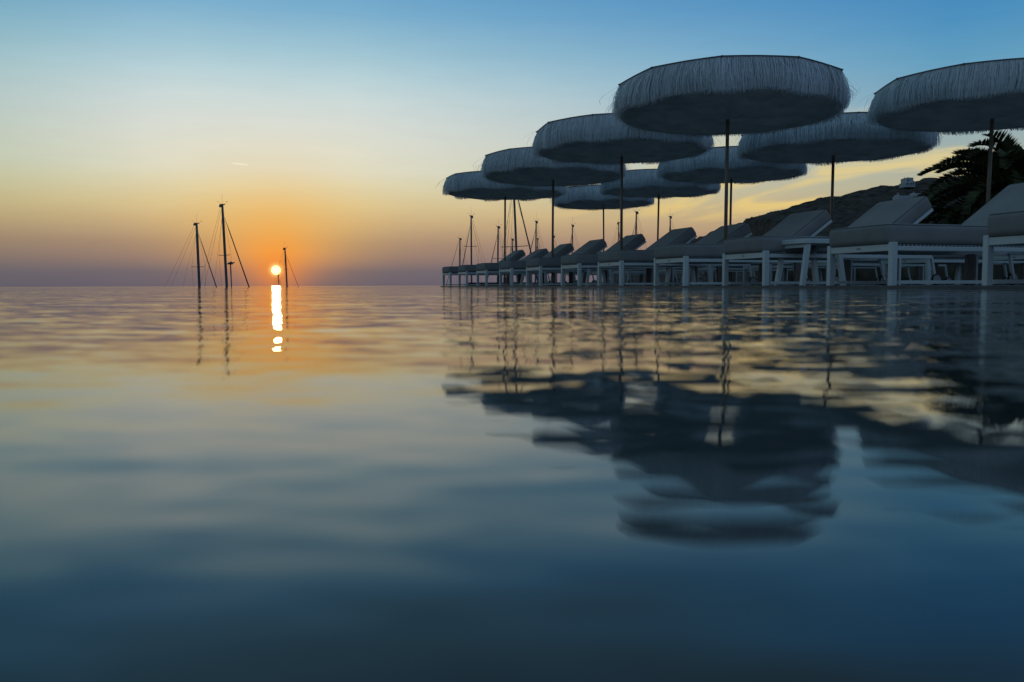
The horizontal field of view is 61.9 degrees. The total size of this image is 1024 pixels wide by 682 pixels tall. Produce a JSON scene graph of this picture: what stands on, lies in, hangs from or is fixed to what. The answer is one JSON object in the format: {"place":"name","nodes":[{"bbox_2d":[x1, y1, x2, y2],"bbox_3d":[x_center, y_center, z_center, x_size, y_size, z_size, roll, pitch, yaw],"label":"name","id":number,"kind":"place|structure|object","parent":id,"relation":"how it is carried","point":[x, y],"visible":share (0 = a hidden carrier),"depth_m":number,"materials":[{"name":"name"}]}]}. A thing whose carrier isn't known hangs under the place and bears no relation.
{"place":"outdoors","nodes":[
{"label":"outdoors","id":0,"kind":"place"},
{"bbox_2d":[0,285,463,287],"bbox_3d":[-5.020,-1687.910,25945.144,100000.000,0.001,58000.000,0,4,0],"label":"sea","id":1,"kind":"structure","parent":0,"point":[212,286],"depth_m":8040.05,"materials":[{"name":"blue liquid"}]},
{"bbox_2d":[166,217,216,287],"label":"sailboat","id":2,"kind":"object","parent":1,"relation":"on","point":[197,251],"visible":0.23,"depth_m":91.52,"materials":[{"name":"metal"}]},
{"bbox_2d":[200,201,249,287],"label":"sailboat","id":3,"kind":"object","parent":1,"relation":"on","point":[224,245],"visible":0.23,"depth_m":75.58,"materials":[{"name":"metal"}]},
{"bbox_2d":[273,246,298,286],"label":"sailboat","id":4,"kind":"object","parent":1,"relation":"on","point":[285,264],"visible":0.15,"depth_m":117.53,"materials":[{"name":"metal"}]},
{"bbox_2d":[447,237,469,285],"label":"sailboat","id":5,"kind":"object","parent":1,"relation":"on","point":[460,245],"visible":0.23,"depth_m":119.40,"materials":[{"name":"metal"}]},
{"bbox_2d":[462,213,490,285],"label":"sailboat","id":6,"kind":"object","parent":1,"relation":"on","point":[470,229],"visible":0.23,"depth_m":91.45,"materials":[{"name":"metal"}]},
{"bbox_2d":[488,226,509,281],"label":"sailboat","id":7,"kind":"object","parent":1,"relation":"on","point":[498,240],"visible":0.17,"depth_m":99.44,"materials":[{"name":"metal"}]},
{"bbox_2d":[502,200,537,281],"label":"sailboat","id":8,"kind":"object","parent":1,"relation":"on","point":[515,227],"visible":0.06,"depth_m":63.55,"materials":[{"name":"metal"}]},
{"bbox_2d":[523,219,543,281],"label":"sailboat","id":9,"kind":"object","parent":1,"relation":"on","point":[536,233],"visible":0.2,"depth_m":95.42,"materials":[{"name":"metal"}]},
{"bbox_2d":[565,220,578,278],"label":"sailboat","id":10,"kind":"object","parent":1,"relation":"on","point":[572,238],"visible":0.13,"depth_m":103.35,"materials":[{"name":"metal"}]},
{"bbox_2d":[613,221,619,281],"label":"sailboat","id":11,"kind":"object","parent":1,"relation":"on","point":[618,239],"visible":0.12,"depth_m":103.34,"materials":[{"name":"metal"}]},
{"bbox_2d":[630,208,646,281],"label":"sailboat","id":12,"kind":"object","parent":1,"relation":"on","point":[637,212],"visible":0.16,"depth_m":89.38,"materials":[{"name":"metal"}]},
{"bbox_2d":[0,287,1023,681],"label":"pool water","id":13,"kind":"structure","parent":0,"point":[476,485],"depth_m":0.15,"materials":[{"name":"blue liquid"}]},
{"bbox_2d":[0,0,1023,286],"label":"sky","id":14,"kind":"structure","parent":0,"point":[327,131],"materials":[{"name":"blue"}]},
{"bbox_2d":[440,284,1023,288],"bbox_3d":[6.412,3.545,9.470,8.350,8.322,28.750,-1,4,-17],"label":"pool deck","id":15,"kind":"structure","parent":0,"point":[1017,286],"depth_m":7.51,"materials":[{"name":"stone"}]},
{"bbox_2d":[442,250,525,285],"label":"sun lounger","id":16,"kind":"object","parent":15,"relation":"on","point":[450,271],"visible":0.37,"depth_m":21.39,"materials":[{"name":"wood"}]},
{"bbox_2d":[437,171,570,285],"bbox_3d":[-0.186,-2.679,20.403,3.230,2.709,3.165,0,4,-1],"label":"fringed umbrella","id":17,"kind":"object","parent":15,"relation":"on","point":[471,185],"visible":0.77,"depth_m":19.66,"materials":[{"name":"paint"}]},
{"bbox_2d":[458,248,550,285],"bbox_3d":[-0.169,-1.725,19.951,2.108,0.871,0.788,-1,4,-17],"label":"sun lounger","id":18,"kind":"object","parent":15,"relation":"on","point":[471,269],"visible":0.37,"depth_m":19.79,"materials":[{"name":"fabric"}]},
{"bbox_2d":[476,243,576,285],"bbox_3d":[0.323,-1.642,18.354,2.108,0.912,0.788,-1,4,-17],"label":"sun lounger","id":19,"kind":"object","parent":15,"relation":"on","point":[560,250],"visible":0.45,"depth_m":18.18,"materials":[{"name":"wood"}]},
{"bbox_2d":[520,272,547,285],"bbox_3d":[0.459,-1.370,17.843,0.492,0.437,0.442,-1,4,-17],"label":"side table","id":20,"kind":"object","parent":15,"relation":"on","point":[522,276],"visible":0.12,"depth_m":17.84,"materials":[{"name":"white wood"}]},
{"bbox_2d":[465,282,638,285],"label":"deck kerb","id":21,"kind":"structure","parent":15,"relation":"on","point":[514,283],"depth_m":21.86,"materials":[{"name":"stone"}]},
{"bbox_2d":[473,146,631,285],"bbox_3d":[0.756,-2.472,17.194,3.163,2.709,3.203,0,3,-15],"label":"fringed umbrella","id":22,"kind":"object","parent":15,"relation":"on","point":[521,166],"visible":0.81,"depth_m":16.53,"materials":[{"name":"paint"}]},
{"bbox_2d":[499,239,609,285],"bbox_3d":[0.841,-1.534,16.674,2.108,0.912,0.788,-1,4,-18],"label":"sun lounger","id":23,"kind":"object","parent":15,"relation":"on","point":[597,246],"visible":0.43,"depth_m":16.51,"materials":[{"name":"wood"}]},
{"bbox_2d":[526,234,645,285],"bbox_3d":[1.341,-1.430,15.055,2.108,0.912,0.788,-1,4,-16],"label":"sun lounger","id":24,"kind":"object","parent":15,"relation":"on","point":[630,242],"visible":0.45,"depth_m":14.89,"materials":[{"name":"wood"}]},
{"bbox_2d":[582,269,612,285],"bbox_3d":[1.444,-1.164,14.649,0.492,0.437,0.442,-1,4,-11],"label":"side table","id":25,"kind":"object","parent":15,"relation":"on","point":[603,276],"visible":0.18,"depth_m":14.49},
{"bbox_2d":[546,184,654,250],"bbox_3d":[2.416,-2.861,23.086,2.973,2.709,3.011,-1,3,-5],"label":"fringed umbrella","id":26,"kind":"object","parent":15,"relation":"on","point":[588,197],"visible":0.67,"depth_m":22.23,"materials":[{"name":"paint"}]},
{"bbox_2d":[560,272,645,282],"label":"sun lounger","id":27,"kind":"object","parent":15,"relation":"on","point":[596,274],"visible":0.05,"depth_m":21.93,"materials":[{"name":"wood"}]},
{"bbox_2d":[527,113,720,285],"bbox_3d":[1.769,-2.269,14.047,3.230,2.709,3.165,-2,5,-29],"label":"fringed umbrella","id":28,"kind":"object","parent":15,"relation":"on","point":[602,139],"visible":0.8,"depth_m":13.24,"materials":[{"name":"white fabric"}]},
{"bbox_2d":[590,271,665,285],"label":"sun lounger","id":29,"kind":"object","parent":15,"relation":"on","point":[641,277],"visible":0.08,"depth_m":20.37,"materials":[{"name":"wood"}]},
{"bbox_2d":[561,227,702,285],"bbox_3d":[1.863,-1.321,13.360,2.108,0.912,0.788,-1,4,-16],"label":"sun lounger","id":30,"kind":"object","parent":15,"relation":"on","point":[580,262],"visible":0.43,"depth_m":13.21,"materials":[{"name":"wood"}]},
{"bbox_2d":[597,169,720,239],"bbox_3d":[3.440,-2.667,20.061,3.170,2.709,3.163,0,4,-12],"label":"fringed umbrella","id":31,"kind":"object","parent":15,"relation":"on","point":[644,183],"visible":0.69,"depth_m":19.18,"materials":[{"name":"paint"}]},
{"bbox_2d":[613,270,707,282],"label":"sun lounger","id":32,"kind":"object","parent":15,"relation":"on","point":[615,272],"visible":0.05,"depth_m":18.52,"materials":[{"name":"wood"}]},
{"bbox_2d":[598,223,756,285],"bbox_3d":[2.299,-1.209,11.949,2.108,0.871,0.788,-1,4,-17],"label":"sun lounger","id":33,"kind":"object","parent":15,"relation":"on","point":[621,259],"visible":0.51,"depth_m":11.74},
{"bbox_2d":[665,264,712,285],"bbox_3d":[2.398,-0.964,11.556,0.492,0.437,0.442,-2,4,-23],"label":"side table","id":34,"kind":"object","parent":15,"relation":"on","point":[693,276],"visible":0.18,"depth_m":11.64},
{"bbox_2d":[653,269,757,284],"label":"sun lounger","id":35,"kind":"object","parent":15,"relation":"on","point":[733,276],"visible":0.12,"depth_m":17.05,"materials":[{"name":"wood"}]},
{"bbox_2d":[699,272,716,281],"bbox_3d":[3.819,-1.333,17.126,0.492,0.437,0.442,-1,4,-17],"label":"side table","id":36,"kind":"object","parent":15,"relation":"on","point":[706,277],"visible":0.06,"depth_m":17.34,"materials":[{"name":"white wood"}]},
{"bbox_2d":[599,55,859,285],"bbox_3d":[2.690,-2.071,10.969,3.163,2.709,3.203,0,3,-1],"label":"fringed umbrella","id":37,"kind":"object","parent":15,"relation":"on","point":[727,96],"visible":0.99,"depth_m":10.07,"materials":[{"name":"white fabric"}]},
{"bbox_2d":[652,146,811,281],"bbox_3d":[4.337,-2.475,17.083,3.230,2.709,3.165,-3,5,-34],"label":"fringed umbrella","id":38,"kind":"object","parent":15,"relation":"on","point":[708,168],"visible":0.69,"depth_m":16.29,"materials":[{"name":"paint"}]},
{"bbox_2d":[654,209,838,285],"bbox_3d":[2.813,-1.122,10.281,2.108,0.912,0.788,-1,4,-17],"label":"sun lounger","id":39,"kind":"object","parent":15,"relation":"on","point":[811,223],"visible":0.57,"depth_m":10.11,"materials":[{"name":"wood"}]},
{"bbox_2d":[689,266,810,284],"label":"sun lounger","id":40,"kind":"object","parent":15,"relation":"on","point":[738,268],"visible":0.16,"depth_m":15.42,"materials":[{"name":"fabric"}]},
{"bbox_2d":[781,268,822,284],"bbox_3d":[4.773,-1.133,14.033,0.492,0.437,0.442,-2,4,-23],"label":"side table","id":41,"kind":"object","parent":15,"relation":"on","point":[785,273],"visible":0.09,"depth_m":14.11,"materials":[{"name":"white wood"}]},
{"bbox_2d":[774,239,846,285],"bbox_3d":[2.844,-0.743,8.143,0.492,0.437,0.442,-1,4,-17],"label":"side table","id":42,"kind":"object","parent":15,"relation":"on","point":[805,244],"visible":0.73,"depth_m":8.01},
{"bbox_2d":[743,264,879,284],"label":"sun lounger","id":43,"kind":"object","parent":15,"relation":"on","point":[789,266],"visible":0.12,"depth_m":13.77,"materials":[{"name":"wood"}]},
{"bbox_2d":[722,196,940,285],"bbox_3d":[3.276,-1.025,8.778,2.108,0.912,0.788,-1,4,-17],"label":"sun lounger","id":44,"kind":"object","parent":15,"relation":"on","point":[912,210],"visible":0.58,"depth_m":8.63,"materials":[{"name":"wood"}]},
{"bbox_2d":[732,111,941,284],"bbox_3d":[5.284,-2.281,14.070,3.465,2.709,3.456,-1,5,-10],"label":"fringed umbrella","id":45,"kind":"object","parent":15,"relation":"on","point":[849,137],"visible":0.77,"depth_m":13.26,"materials":[{"name":"white fabric"}]},
{"bbox_2d":[808,261,951,284],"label":"sun lounger","id":46,"kind":"object","parent":15,"relation":"on","point":[920,271],"visible":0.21,"depth_m":12.31,"materials":[{"name":"wood"}]},
{"bbox_2d":[772,264,1020,284],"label":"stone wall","id":47,"kind":"structure","parent":15,"relation":"on","point":[867,274],"depth_m":16.80,"materials":[{"name":"grey stone"}]},
{"bbox_2d":[826,183,1023,285],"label":"sun lounger","id":48,"kind":"object","parent":15,"relation":"on","point":[894,241],"visible":0.82,"depth_m":6.80,"materials":[{"name":"fabric"}]},
{"bbox_2d":[861,57,1023,284],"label":"fringed umbrella","id":49,"kind":"object","parent":15,"relation":"on","point":[979,96],"visible":1,"depth_m":10.38,"materials":[{"name":"paint"}]},
{"bbox_2d":[883,255,1023,284],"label":"sun lounger","id":50,"kind":"object","parent":15,"relation":"on","point":[947,259],"visible":0.21,"depth_m":10.41,"materials":[{"name":"wood"}]},
{"bbox_2d":[931,263,981,284],"bbox_3d":[5.662,-0.925,10.810,0.492,0.437,0.442,-1,4,-17],"label":"side table","id":51,"kind":"object","parent":15,"relation":"on","point":[958,274],"visible":0.13,"depth_m":10.57,"materials":[{"name":"white wood"}]},
{"bbox_2d":[982,210,1023,285],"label":"sun lounger","id":52,"kind":"object","parent":15,"relation":"on","point":[1005,228],"visible":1,"depth_m":5.59,"materials":[{"name":"white wood"}]},
{"bbox_2d":[993,255,1023,283],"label":"sun lounger","id":53,"kind":"object","parent":15,"relation":"on","point":[1014,258],"visible":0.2,"depth_m":9.17,"materials":[{"name":"wood"}]},
{"bbox_2d":[617,175,968,284],"bbox_3d":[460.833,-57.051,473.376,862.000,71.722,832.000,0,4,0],"label":"hill","id":54,"kind":"structure","parent":0,"point":[850,208],"depth_m":384.66,"materials":[{"name":"green plant"}]},
{"bbox_2d":[892,193,912,199],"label":"white house","id":55,"kind":"structure","parent":54,"relation":"on","point":[896,197],"depth_m":324.68,"materials":[{"name":"white paint"}]},
{"bbox_2d":[899,177,914,188],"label":"white house","id":56,"kind":"structure","parent":54,"relation":"on","point":[907,182],"depth_m":388.13,"materials":[{"name":"white paint"}]},
{"bbox_2d":[909,191,920,196],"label":"white house","id":57,"kind":"structure","parent":54,"relation":"on","point":[913,194],"depth_m":325.19,"materials":[{"name":"white paint"}]},
{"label":"garden ground","id":58,"kind":"structure","parent":0,"visible":0},
{"bbox_2d":[919,197,992,224],"bbox_3d":[11.465,-2.459,21.008,4.170,2.262,4.016,0,4,0],"label":"shrub","id":59,"kind":"object","parent":58,"relation":"on","point":[962,218],"visible":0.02,"depth_m":21.29,"materials":[{"name":"green plant"}]},
{"bbox_2d":[916,130,1023,224],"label":"palm tree","id":60,"kind":"object","parent":58,"relation":"on","point":[1007,162],"visible":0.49,"depth_m":23.46,"materials":[{"name":"green plant"}]}
]}

